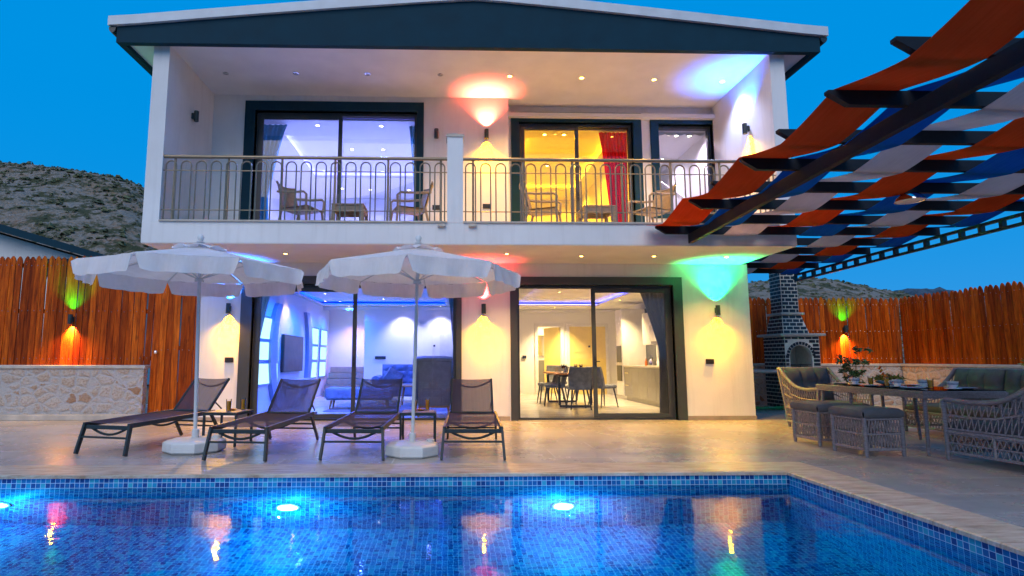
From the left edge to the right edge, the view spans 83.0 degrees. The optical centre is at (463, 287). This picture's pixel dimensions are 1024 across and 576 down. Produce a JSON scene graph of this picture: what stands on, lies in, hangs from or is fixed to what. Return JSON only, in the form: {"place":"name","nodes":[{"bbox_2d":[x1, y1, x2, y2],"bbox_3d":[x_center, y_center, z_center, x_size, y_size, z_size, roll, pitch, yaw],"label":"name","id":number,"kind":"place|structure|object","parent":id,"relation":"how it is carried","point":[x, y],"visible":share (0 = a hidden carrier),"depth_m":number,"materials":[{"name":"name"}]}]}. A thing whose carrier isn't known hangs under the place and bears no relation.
{"place":"outdoors","nodes":[
{"label":"outdoors","id":0,"kind":"place"},
{"bbox_2d":[0,365,149,420],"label":"stone wall","id":1,"kind":"structure","parent":0,"point":[59,392],"depth_m":10.50,"materials":[{"name":"stone"}]},
{"bbox_2d":[0,256,154,364],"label":"picket fence","id":2,"kind":"object","parent":1,"relation":"on","point":[109,327],"visible":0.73,"depth_m":10.81,"materials":[{"name":"brown wood"}]},
{"bbox_2d":[67,314,73,323],"bbox_3d":[-7.333,0.584,10.743,0.080,0.180,0.114,0,-7,-1],"label":"wall lamp","id":3,"kind":"object","parent":2,"relation":"attached to","point":[70,320],"visible":1,"depth_m":10.70,"materials":[{"name":"metal"}]},
{"bbox_2d":[147,283,196,412],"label":"garden gate","id":4,"kind":"structure","parent":2,"relation":"attached to","point":[166,389],"depth_m":10.79,"materials":[{"name":"brown wood"}]},
{"bbox_2d":[0,162,157,255],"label":"hillside","id":5,"kind":"structure","parent":0,"point":[99,221],"depth_m":156.26,"materials":[{"name":"stone"}]},
{"bbox_2d":[0,160,156,256],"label":"hillside scrub","id":6,"kind":"object","parent":5,"relation":"on","point":[102,209],"visible":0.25,"depth_m":171.97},
{"bbox_2d":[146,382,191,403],"bbox_3d":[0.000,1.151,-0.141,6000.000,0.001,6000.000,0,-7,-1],"label":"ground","id":7,"kind":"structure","parent":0,"point":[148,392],"depth_m":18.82,"materials":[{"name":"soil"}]},
{"bbox_2d":[0,224,195,384],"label":"neighbour house","id":8,"kind":"structure","parent":7,"relation":"on","point":[11,246],"depth_m":19.91,"materials":[{"name":"white paint"}]},
{"bbox_2d":[0,404,1023,527],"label":"paved terrace","id":9,"kind":"structure","parent":0,"point":[993,489],"depth_m":6.96,"materials":[{"name":"stone"}]},
{"bbox_2d":[73,378,229,455],"bbox_3d":[-3.945,1.626,7.556,0.718,0.827,1.929,-2,-7,14],"label":"sun lounger","id":10,"kind":"object","parent":9,"relation":"on","point":[210,391],"visible":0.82,"depth_m":7.63,"materials":[{"name":"fabric"}]},
{"bbox_2d":[71,234,303,454],"bbox_3d":[-3.300,0.639,7.068,2.488,2.647,2.488,3,-7,-20],"label":"parasol","id":11,"kind":"object","parent":9,"relation":"on","point":[199,269],"visible":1,"depth_m":6.96,"materials":[{"name":"white fabric"}]},
{"bbox_2d":[202,409,253,446],"bbox_3d":[-3.061,1.809,7.478,0.450,0.424,0.450,-1,-7,6],"label":"side table","id":12,"kind":"object","parent":9,"relation":"on","point":[222,412],"visible":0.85,"depth_m":7.30,"materials":[{"name":"metal"}]},
{"bbox_2d":[226,399,231,410],"bbox_3d":[-3.029,1.507,7.415,0.068,0.155,0.068,0,-7,-1],"label":"juice glass","id":13,"kind":"object","parent":12,"relation":"on","point":[228,405],"visible":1,"depth_m":7.39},
{"bbox_2d":[241,398,245,409],"bbox_3d":[-2.935,1.537,7.656,0.068,0.155,0.068,0,-7,-1],"label":"juice glass","id":14,"kind":"object","parent":12,"relation":"on","point":[243,402],"visible":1,"depth_m":7.64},
{"bbox_2d":[202,379,320,460],"bbox_3d":[-2.402,1.583,7.206,0.718,0.827,1.929,-1,-7,5],"label":"sun lounger","id":15,"kind":"object","parent":9,"relation":"on","point":[292,401],"visible":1,"depth_m":7.63,"materials":[{"name":"fabric"}]},
{"bbox_2d":[318,378,402,460],"bbox_3d":[-1.194,1.587,7.241,0.718,0.827,1.929,0,-7,2],"label":"sun lounger","id":16,"kind":"object","parent":9,"relation":"on","point":[377,408],"visible":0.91,"depth_m":7.71,"materials":[{"name":"fabric"}]},
{"bbox_2d":[399,410,435,441],"bbox_3d":[-0.589,1.804,7.443,0.450,0.424,0.450,0,-7,-1],"label":"side table","id":17,"kind":"object","parent":9,"relation":"on","point":[403,413],"visible":0.88,"depth_m":7.25,"materials":[{"name":"metal"}]},
{"bbox_2d":[425,398,429,409],"bbox_3d":[-0.482,1.528,7.580,0.068,0.155,0.068,0,-7,-1],"label":"juice glass","id":18,"kind":"object","parent":17,"relation":"on","point":[427,404],"visible":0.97,"depth_m":7.56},
{"bbox_2d":[315,235,520,458],"bbox_3d":[-0.552,0.642,6.763,2.282,2.572,2.282,-3,-8,23],"label":"parasol","id":19,"kind":"object","parent":9,"relation":"on","point":[418,267],"visible":1,"depth_m":6.67,"materials":[{"name":"white fabric"}]},
{"bbox_2d":[108,0,828,421],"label":"villa","id":20,"kind":"object","parent":9,"relation":"on","point":[546,54],"visible":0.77,"depth_m":10.47,"materials":[{"name":"white paint"}]},
{"bbox_2d":[191,110,198,121],"bbox_3d":[-4.643,-2.969,9.958,0.114,0.180,0.080,0,-7,-1],"label":"wall lamp","id":21,"kind":"object","parent":20,"relation":"attached to","point":[195,116],"visible":1,"depth_m":9.93,"materials":[{"name":"metal"}]},
{"bbox_2d":[226,303,231,312],"bbox_3d":[-4.237,0.366,10.367,0.080,0.180,0.114,0,-7,-1],"label":"wall lamp","id":22,"kind":"object","parent":20,"relation":"attached to","point":[228,307],"visible":1,"depth_m":10.32,"materials":[{"name":"metal"}]},
{"bbox_2d":[257,296,269,413],"bbox_3d":[-3.804,1.103,10.750,0.480,2.570,0.070,0,-7,-1],"label":"curtain","id":23,"kind":"object","parent":20,"relation":"hanging from","point":[265,301],"visible":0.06,"depth_m":10.83,"materials":[{"name":"fabric"}]},
{"bbox_2d":[260,124,286,219],"bbox_3d":[-3.755,-1.996,11.152,0.580,2.440,0.070,0,-7,-1],"label":"curtain","id":24,"kind":"object","parent":20,"relation":"hanging from","point":[273,137],"visible":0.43,"depth_m":11.23,"materials":[{"name":"grey fabric"}]},
{"bbox_2d":[281,334,303,371],"bbox_3d":[-4.036,1.544,13.562,0.082,0.840,1.700,0,-7,-1],"label":"television","id":25,"kind":"object","parent":20,"relation":"attached to","point":[292,353],"visible":1,"depth_m":13.33,"materials":[{"name":"black metal"}]},
{"bbox_2d":[276,181,324,219],"bbox_3d":[-2.814,-1.354,9.820,0.712,0.901,0.588,-2,-7,18],"label":"balcony chair","id":26,"kind":"object","parent":20,"relation":"on","point":[290,196],"visible":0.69,"depth_m":9.86,"materials":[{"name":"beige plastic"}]},
{"bbox_2d":[161,155,446,220],"bbox_3d":[-2.472,-1.552,9.006,4.415,1.046,0.075,0,-7,-1],"label":"balcony railing","id":27,"kind":"object","parent":20,"relation":"on","point":[387,211],"visible":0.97,"depth_m":8.99,"materials":[{"name":"metal"}]},
{"bbox_2d":[253,113,416,220],"bbox_3d":[-2.417,-2.068,10.891,3.040,2.560,0.165,0,-7,-1],"label":"sliding door","id":28,"kind":"structure","parent":20,"relation":"in","point":[261,116],"depth_m":10.97,"materials":[{"name":"black metal"}]},
{"bbox_2d":[330,203,368,219],"bbox_3d":[-1.931,-1.154,9.766,0.565,0.488,0.565,0,-7,-1],"label":"balcony table","id":29,"kind":"object","parent":20,"relation":"on","point":[349,206],"visible":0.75,"depth_m":9.54,"materials":[{"name":"beige plastic"}]},
{"bbox_2d":[250,285,455,420],"bbox_3d":[-1.992,1.164,10.505,3.690,2.450,0.165,0,-7,-1],"label":"sliding door","id":30,"kind":"structure","parent":20,"relation":"in","point":[307,288],"depth_m":10.45,"materials":[{"name":"black metal"}]},
{"bbox_2d":[323,403,449,411],"bbox_3d":[-1.499,2.698,13.084,2.900,0.007,2.300,0,-7,-1],"label":"rug","id":31,"kind":"object","parent":20,"relation":"on","point":[344,407],"visible":0.29,"depth_m":12.59,"materials":[{"name":"grey fabric"}]},
{"bbox_2d":[325,387,359,408],"bbox_3d":[-2.287,2.418,12.644,1.440,0.463,0.480,0,-7,-1],"label":"upholstered bench","id":32,"kind":"object","parent":31,"relation":"on","point":[333,394],"visible":0.45,"depth_m":12.41,"materials":[{"name":"grey fabric"}]},
{"bbox_2d":[400,384,411,406],"bbox_3d":[-1.303,2.482,13.267,0.680,0.488,0.680,0,-7,-1],"label":"coffee table","id":33,"kind":"object","parent":31,"relation":"on","point":[406,385],"visible":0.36,"depth_m":13.10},
{"bbox_2d":[371,364,412,396],"bbox_3d":[-1.144,2.369,14.847,2.373,0.790,0.940,0,-7,-1],"label":"tufted sofa","id":34,"kind":"object","parent":20,"relation":"on","point":[406,370],"visible":0.2,"depth_m":15.15,"materials":[{"name":"grey fabric"}]},
{"bbox_2d":[383,367,403,379],"bbox_3d":[-1.812,2.286,14.789,0.440,0.400,0.120,30,-32,2],"label":"throw pillow","id":35,"kind":"object","parent":34,"relation":"on","point":[391,373],"visible":0.74,"depth_m":14.77,"materials":[{"name":"grey fabric"}]},
{"bbox_2d":[390,181,433,220],"bbox_3d":[-0.887,-1.349,9.861,0.711,0.901,0.588,2,-7,-19],"label":"balcony chair","id":36,"kind":"object","parent":20,"relation":"on","point":[424,199],"visible":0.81,"depth_m":9.77,"materials":[{"name":"brown"}]},
{"bbox_2d":[409,126,414,220],"bbox_3d":[-0.966,-1.987,11.224,0.240,2.440,0.070,0,-7,-1],"label":"curtain","id":37,"kind":"object","parent":20,"relation":"hanging from","point":[412,130],"visible":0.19,"depth_m":11.33,"materials":[{"name":"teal fabric"}]},
{"bbox_2d":[415,356,452,416],"bbox_3d":[-0.584,1.897,11.199,0.810,1.143,0.785,0,-7,-3],"label":"wing armchair","id":38,"kind":"object","parent":20,"relation":"on","point":[433,377],"visible":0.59,"depth_m":10.89,"materials":[{"name":"grey fabric"}]},
{"bbox_2d":[434,128,438,138],"bbox_3d":[-0.520,-2.907,10.867,0.080,0.180,0.114,0,-7,-1],"label":"wall lamp","id":39,"kind":"object","parent":20,"relation":"attached to","point":[436,133],"visible":1,"depth_m":10.82,"materials":[{"name":"metal"}]},
{"bbox_2d":[433,325,452,357],"bbox_3d":[-0.585,2.136,17.038,0.651,2.088,0.044,0,-7,-3],"label":"interior door","id":40,"kind":"structure","parent":20,"relation":"in","point":[446,342],"depth_m":17.10,"materials":[{"name":"wood"}]},
{"bbox_2d":[449,298,452,377],"bbox_3d":[-0.210,1.115,10.843,0.250,2.570,0.070,0,-7,-1],"label":"curtain","id":41,"kind":"object","parent":20,"relation":"hanging from","point":[451,306],"visible":0.16,"depth_m":10.92,"materials":[{"name":"grey fabric"}]},
{"bbox_2d":[481,304,485,313],"bbox_3d":[0.356,0.381,10.487,0.080,0.180,0.114,0,-7,-1],"label":"wall lamp","id":42,"kind":"object","parent":20,"relation":"attached to","point":[483,308],"visible":1,"depth_m":10.44,"materials":[{"name":"metal"}]},
{"bbox_2d":[484,129,488,138],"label":"wall lamp","id":43,"kind":"object","parent":20,"relation":"attached to","point":[486,133],"visible":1,"depth_m":10.85,"materials":[{"name":"metal"}]},
{"bbox_2d":[519,182,561,221],"bbox_3d":[1.312,-1.342,9.918,0.711,0.901,0.588,-2,-7,16],"label":"balcony chair","id":44,"kind":"object","parent":20,"relation":"on","point":[544,209],"visible":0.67,"depth_m":9.79,"materials":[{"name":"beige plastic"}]},
{"bbox_2d":[537,366,561,403],"bbox_3d":[2.120,2.385,14.226,0.596,0.914,0.500,0,-7,-1],"label":"dining chair","id":45,"kind":"object","parent":20,"relation":"on","point":[555,377],"visible":0.68,"depth_m":14.33,"materials":[{"name":"grey fabric"}]},
{"bbox_2d":[534,323,564,393],"bbox_3d":[2.668,2.195,17.926,0.920,2.188,0.028,0,-7,-1],"label":"door frame","id":46,"kind":"structure","parent":20,"relation":"in","point":[536,325],"depth_m":17.96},
{"bbox_2d":[544,327,559,392],"bbox_3d":[2.807,2.302,18.336,0.040,2.060,0.710,5,-8,-34],"label":"open door","id":47,"kind":"structure","parent":20,"relation":"in","point":[551,335],"depth_m":18.36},
{"bbox_2d":[544,366,568,405],"bbox_3d":[2.167,2.295,13.494,0.596,0.914,0.500,-1,-7,6],"label":"dining chair","id":48,"kind":"object","parent":20,"relation":"on","point":[563,380],"visible":0.84,"depth_m":13.29,"materials":[{"name":"grey fabric"}]},
{"bbox_2d":[546,365,566,398],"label":"dining chair","id":49,"kind":"object","parent":20,"relation":"on","point":[549,368],"visible":0.37,"depth_m":15.64,"materials":[{"name":"grey fabric"}]},
{"bbox_2d":[543,372,591,406],"bbox_3d":[2.513,2.417,13.880,0.920,0.760,1.800,0,-7,-1],"label":"indoor dining table","id":50,"kind":"object","parent":20,"relation":"on","point":[559,386],"visible":0.56,"depth_m":13.12,"materials":[{"name":"wood"}]},
{"bbox_2d":[519,124,633,221],"bbox_3d":[2.202,-2.001,11.357,2.260,2.540,0.165,0,-7,-1],"label":"sliding door","id":51,"kind":"structure","parent":20,"relation":"in","point":[535,127],"depth_m":11.44,"materials":[{"name":"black glass"}]},
{"bbox_2d":[566,367,591,409],"bbox_3d":[2.497,2.182,12.571,0.500,0.914,0.596,0,-7,-1],"label":"dining chair","id":52,"kind":"object","parent":20,"relation":"on","point":[579,378],"visible":1,"depth_m":12.37,"materials":[{"name":"grey fabric"}]},
{"bbox_2d":[570,366,592,403],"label":"dining chair","id":53,"kind":"object","parent":20,"relation":"on","point":[577,394],"visible":0.2,"depth_m":14.00,"materials":[{"name":"grey fabric"}]},
{"bbox_2d":[566,323,609,393],"bbox_3d":[3.863,2.198,17.947,1.330,2.188,0.048,0,-7,-1],"label":"interior door","id":54,"kind":"structure","parent":20,"relation":"in","point":[578,335],"depth_m":17.99,"materials":[{"name":"white wood"}]},
{"bbox_2d":[517,286,675,419],"bbox_3d":[2.416,1.178,10.616,2.890,2.450,0.173,0,-7,-1],"label":"sliding door","id":55,"kind":"structure","parent":20,"relation":"in","point":[665,290],"depth_m":10.59,"materials":[{"name":"black metal"}]},
{"bbox_2d":[577,205,615,221],"bbox_3d":[2.268,-1.140,9.875,0.565,0.488,0.565,0,-7,-1],"label":"balcony table","id":56,"kind":"object","parent":20,"relation":"on","point":[592,208],"visible":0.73,"depth_m":9.65,"materials":[{"name":"beige plastic"}]},
{"bbox_2d":[586,366,618,407],"bbox_3d":[3.128,2.250,13.130,0.596,0.914,0.500,4,-8,-29],"label":"dining chair","id":57,"kind":"object","parent":20,"relation":"on","point":[602,386],"visible":0.65,"depth_m":12.91,"materials":[{"name":"grey fabric"}]},
{"bbox_2d":[598,132,627,221],"bbox_3d":[3.017,-1.947,11.546,0.580,2.440,0.070,0,-7,-1],"label":"curtain","id":58,"kind":"object","parent":20,"relation":"hanging from","point":[613,145],"visible":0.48,"depth_m":11.62,"materials":[{"name":"red fabric"}]},
{"bbox_2d":[463,157,775,221],"bbox_3d":[2.486,-1.536,9.135,5.005,1.046,0.075,0,-7,-1],"label":"balcony railing","id":59,"kind":"object","parent":20,"relation":"on","point":[522,211],"visible":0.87,"depth_m":9.12,"materials":[{"name":"metal"}]},
{"bbox_2d":[615,308,659,406],"bbox_3d":[4.635,1.590,14.027,0.684,2.437,4.220,0,-7,-1],"label":"fitted kitchen","id":60,"kind":"object","parent":20,"relation":"on","point":[636,346],"visible":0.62,"depth_m":15.42,"materials":[{"name":"white wood"}]},
{"bbox_2d":[615,309,623,394],"bbox_3d":[4.274,1.757,15.826,0.019,2.322,0.582,0,-7,-1],"label":"cupboard door","id":61,"kind":"structure","parent":60,"relation":"in","point":[618,313],"depth_m":15.79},
{"bbox_2d":[624,367,631,396],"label":"cupboard door","id":62,"kind":"structure","parent":60,"relation":"in","point":[627,370],"depth_m":15.15,"materials":[{"name":"white wood"}]},
{"bbox_2d":[631,367,639,398],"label":"cupboard door","id":63,"kind":"structure","parent":60,"relation":"in","point":[634,371],"depth_m":14.50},
{"bbox_2d":[638,368,647,399],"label":"cupboard door","id":64,"kind":"structure","parent":60,"relation":"in","point":[643,391],"depth_m":13.91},
{"bbox_2d":[642,313,651,344],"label":"cupboard door","id":65,"kind":"structure","parent":60,"relation":"in","point":[646,329],"depth_m":14.49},
{"bbox_2d":[647,368,656,401],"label":"cupboard door","id":66,"kind":"structure","parent":60,"relation":"in","point":[651,373],"depth_m":13.35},
{"bbox_2d":[650,322,655,340],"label":"cupboard door","id":67,"kind":"structure","parent":60,"relation":"in","point":[653,338],"depth_m":14.06,"materials":[{"name":"wood"}]},
{"bbox_2d":[656,369,659,402],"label":"cupboard door","id":68,"kind":"structure","parent":60,"relation":"in","point":[657,370],"depth_m":12.97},
{"bbox_2d":[627,183,676,221],"bbox_3d":[3.275,-1.340,9.939,0.712,0.901,0.588,3,-8,-23],"label":"balcony chair","id":69,"kind":"object","parent":20,"relation":"on","point":[666,207],"visible":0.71,"depth_m":9.99,"materials":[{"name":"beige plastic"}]},
{"bbox_2d":[640,293,668,412],"bbox_3d":[3.588,1.127,10.942,0.650,2.570,0.070,0,-7,-1],"label":"curtain","id":70,"kind":"object","parent":20,"relation":"hanging from","point":[654,304],"visible":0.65,"depth_m":10.98,"materials":[{"name":"grey fabric"}]},
{"bbox_2d":[659,132,704,135],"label":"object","id":71,"kind":"object","parent":20,"relation":"attached to","point":[683,133],"visible":0.9,"depth_m":11.71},
{"bbox_2d":[658,126,713,211],"bbox_3d":[4.385,-2.342,11.490,1.090,1.790,0.100,0,-7,-1],"label":"window","id":72,"kind":"structure","parent":20,"relation":"in","point":[661,128],"depth_m":11.54,"materials":[{"name":"black glass"}]},
{"bbox_2d":[715,305,720,314],"bbox_3d":[4.665,0.409,10.597,0.080,0.180,0.114,0,-7,-1],"label":"wall lamp","id":73,"kind":"object","parent":20,"relation":"attached to","point":[717,309],"visible":1,"depth_m":10.55,"materials":[{"name":"metal"}]},
{"bbox_2d":[742,123,749,134],"bbox_3d":[4.912,-2.776,10.045,0.114,0.180,0.080,0,-7,-1],"label":"wall lamp","id":74,"kind":"object","parent":20,"relation":"attached to","point":[745,128],"visible":1,"depth_m":10.02,"materials":[{"name":"metal"}]},
{"bbox_2d":[646,0,1023,281],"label":"pergola","id":75,"kind":"object","parent":20,"relation":"attached to","point":[904,135],"visible":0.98,"depth_m":6.02,"materials":[{"name":"fabric"}]},
{"bbox_2d":[894,192,926,204],"bbox_3d":[5.278,-1.111,6.827,0.310,0.170,0.310,0,-7,-1],"label":"pendant lamp","id":76,"kind":"object","parent":75,"relation":"hanging from","point":[909,198],"visible":0.94,"depth_m":6.76,"materials":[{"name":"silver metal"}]},
{"bbox_2d":[440,378,505,459],"bbox_3d":[0.104,1.589,7.256,0.718,0.827,1.929,0,-7,0],"label":"sun lounger","id":77,"kind":"object","parent":9,"relation":"on","point":[471,407],"visible":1,"depth_m":7.76,"materials":[{"name":"fabric"}]},
{"bbox_2d":[0,475,1023,570],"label":"pool basin","id":78,"kind":"object","parent":9,"relation":"in","point":[1012,559],"visible":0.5,"depth_m":5.52,"materials":[{"name":"tile"}]},
{"bbox_2d":[0,484,1023,575],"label":"pool water","id":79,"kind":"structure","parent":78,"relation":"in","point":[691,530],"depth_m":4.03,"materials":[{"name":"liquid"}]},
{"bbox_2d":[0,462,1023,555],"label":"pool coping","id":80,"kind":"object","parent":78,"relation":"on","point":[997,533],"visible":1,"depth_m":5.59,"materials":[{"name":"stone"}]},
{"bbox_2d":[755,406,784,409],"bbox_3d":[6.442,2.591,12.469,1.048,0.085,0.782,0,-7,-1],"label":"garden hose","id":81,"kind":"object","parent":9,"relation":"on","point":[772,408],"visible":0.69,"depth_m":12.19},
{"bbox_2d":[753,273,825,406],"bbox_3d":[7.017,1.086,13.154,1.880,3.250,1.000,0,-7,-1],"label":"brick barbecue","id":82,"kind":"object","parent":9,"relation":"on","point":[789,340],"visible":0.73,"depth_m":13.02,"materials":[{"name":"brick"}]},
{"bbox_2d":[790,401,856,446],"bbox_3d":[4.690,1.756,7.527,0.534,0.542,0.534,1,-7,-5],"label":"wicker ottoman","id":83,"kind":"object","parent":9,"relation":"on","point":[819,409],"visible":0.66,"depth_m":7.42,"materials":[{"name":"grey wicker"}]},
{"bbox_2d":[777,367,875,428],"bbox_3d":[5.728,1.749,9.161,0.912,0.959,0.986,1,-7,-5],"label":"wicker armchair","id":84,"kind":"object","parent":9,"relation":"on","point":[799,383],"visible":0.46,"depth_m":9.44,"materials":[{"name":"grey wicker"}]},
{"bbox_2d":[753,364,903,404],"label":"stone wall","id":85,"kind":"structure","parent":9,"relation":"on","point":[760,390],"depth_m":13.86,"materials":[{"name":"stone"}]},
{"bbox_2d":[749,297,902,362],"bbox_3d":[7.818,2.323,21.052,5.600,2.720,14.047,0,-7,-1],"label":"picket fence","id":86,"kind":"object","parent":85,"relation":"on","point":[883,341],"visible":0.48,"depth_m":14.19,"materials":[{"name":"brown wood"}]},
{"bbox_2d":[843,325,847,332],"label":"wall lamp","id":87,"kind":"object","parent":86,"relation":"attached to","point":[845,328],"visible":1,"depth_m":14.08,"materials":[{"name":"metal"}]},
{"bbox_2d":[836,346,872,401],"bbox_3d":[8.259,1.921,12.254,0.570,1.375,0.780,4,-8,-28],"label":"shrub","id":88,"kind":"object","parent":9,"relation":"on","point":[852,373],"visible":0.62,"depth_m":12.19,"materials":[{"name":"green plant"}]},
{"bbox_2d":[828,405,905,457],"bbox_3d":[4.721,1.661,6.754,0.534,0.542,0.534,1,-7,-7],"label":"wicker ottoman","id":89,"kind":"object","parent":9,"relation":"on","point":[878,417],"visible":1,"depth_m":6.55,"materials":[{"name":"grey wicker"}]},
{"bbox_2d":[815,383,1014,455],"bbox_3d":[5.750,1.665,7.557,1.017,0.737,1.957,0,-7,-1],"label":"dining table","id":90,"kind":"object","parent":9,"relation":"on","point":[925,394],"visible":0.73,"depth_m":6.84,"materials":[{"name":"wood"}]},
{"bbox_2d":[830,382,847,383],"bbox_3d":[5.441,1.377,8.319,0.256,0.019,0.256,0,-7,-1],"label":"dinner plate","id":91,"kind":"object","parent":90,"relation":"on","point":[838,382],"visible":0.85,"depth_m":8.37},
{"bbox_2d":[848,378,859,384],"bbox_3d":[5.446,1.302,8.028,0.179,0.098,0.173,-2,-7,18],"label":"tea cup","id":92,"kind":"object","parent":90,"relation":"on","point":[854,381],"visible":0.98,"depth_m":7.99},
{"bbox_2d":[867,376,872,384],"bbox_3d":[5.650,1.288,8.003,0.068,0.120,0.068,0,-7,-1],"label":"juice glass","id":93,"kind":"object","parent":90,"relation":"on","point":[870,380],"visible":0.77,"depth_m":7.98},
{"bbox_2d":[860,384,881,386],"bbox_3d":[5.399,1.294,7.643,0.256,0.019,0.256,0,-7,-1],"label":"dinner plate","id":94,"kind":"object","parent":90,"relation":"on","point":[869,385],"visible":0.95,"depth_m":7.59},
{"bbox_2d":[883,377,889,386],"bbox_3d":[5.561,1.235,7.574,0.068,0.120,0.068,0,-7,-1],"label":"juice glass","id":95,"kind":"object","parent":90,"relation":"on","point":[886,383],"visible":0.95,"depth_m":7.56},
{"bbox_2d":[873,366,906,384],"bbox_3d":[5.916,1.222,8.012,0.381,0.285,0.342,-2,-7,18],"label":"fruit arrangement","id":96,"kind":"object","parent":90,"relation":"on","point":[879,378],"visible":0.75,"depth_m":7.99,"materials":[{"name":"green plant"}]},
{"bbox_2d":[888,379,904,386],"bbox_3d":[5.544,1.222,7.375,0.179,0.098,0.172,-4,-8,29],"label":"tea cup","id":97,"kind":"object","parent":90,"relation":"on","point":[897,382],"visible":0.97,"depth_m":7.34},
{"bbox_2d":[901,387,924,388],"bbox_3d":[5.437,1.213,6.979,0.256,0.019,0.256,0,-7,-1],"label":"dinner plate","id":98,"kind":"object","parent":90,"relation":"on","point":[913,387],"visible":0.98,"depth_m":6.96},
{"bbox_2d":[916,380,927,387],"bbox_3d":[5.831,1.214,7.313,0.179,0.098,0.172,2,-7,-19],"label":"tea cup","id":99,"kind":"object","parent":90,"relation":"on","point":[922,383],"visible":0.81,"depth_m":7.28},
{"bbox_2d":[927,378,933,388],"bbox_3d":[5.734,1.174,7.082,0.068,0.120,0.068,0,-7,-1],"label":"juice glass","id":100,"kind":"object","parent":90,"relation":"on","point":[930,383],"visible":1,"depth_m":7.07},
{"bbox_2d":[945,381,961,389],"bbox_3d":[5.784,1.153,6.816,0.179,0.098,0.172,4,-8,-30],"label":"tea cup","id":101,"kind":"object","parent":90,"relation":"on","point":[952,385],"visible":1,"depth_m":6.78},
{"bbox_2d":[957,387,976,388],"bbox_3d":[6.018,1.206,6.925,0.256,0.019,0.256,0,-7,-1],"label":"dinner plate","id":102,"kind":"object","parent":90,"relation":"on","point":[967,387],"visible":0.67,"depth_m":6.94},
{"bbox_2d":[900,364,1023,407],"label":"stone wall","id":103,"kind":"structure","parent":9,"relation":"on","point":[938,374],"depth_m":12.99,"materials":[{"name":"stone"}]},
{"bbox_2d":[899,281,1023,364],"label":"picket fence","id":104,"kind":"object","parent":103,"relation":"on","point":[930,328],"visible":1,"depth_m":12.35,"materials":[{"name":"brown wood"}]},
{"bbox_2d":[901,368,1023,430],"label":"wicker sofa","id":105,"kind":"object","parent":9,"relation":"on","point":[1010,381],"visible":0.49,"depth_m":8.24,"materials":[{"name":"wicker"}]},
{"bbox_2d":[939,387,1023,464],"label":"wicker armchair","id":106,"kind":"object","parent":9,"relation":"on","point":[994,430],"visible":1,"depth_m":5.96,"materials":[{"name":"grey wicker"}]},
{"bbox_2d":[0,0,1023,291],"label":"sky","id":107,"kind":"structure","parent":0,"point":[71,96],"materials":[{"name":"blue"}]},
{"bbox_2d":[648,355,654,365],"bbox_3d":[4.627,1.786,14.214,0.170,0.267,0.172,0,-7,-1],"label":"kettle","id":108,"kind":"object","parent":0,"point":[651,361],"visible":1,"depth_m":14.15,"materials":[{"name":"silver metal"}]},
{"bbox_2d":[748,278,1001,364],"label":"hillside","id":109,"kind":"structure","parent":0,"point":[804,290],"depth_m":179.42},
{"bbox_2d":[751,276,951,347],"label":"hillside scrub","id":110,"kind":"object","parent":109,"relation":"on","point":[843,281],"visible":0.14,"depth_m":188.20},
{"bbox_2d":[895,287,984,300],"bbox_3d":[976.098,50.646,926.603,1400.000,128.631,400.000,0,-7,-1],"label":"distant ridge","id":111,"kind":"structure","parent":0,"point":[913,292],"depth_m":994.23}
]}

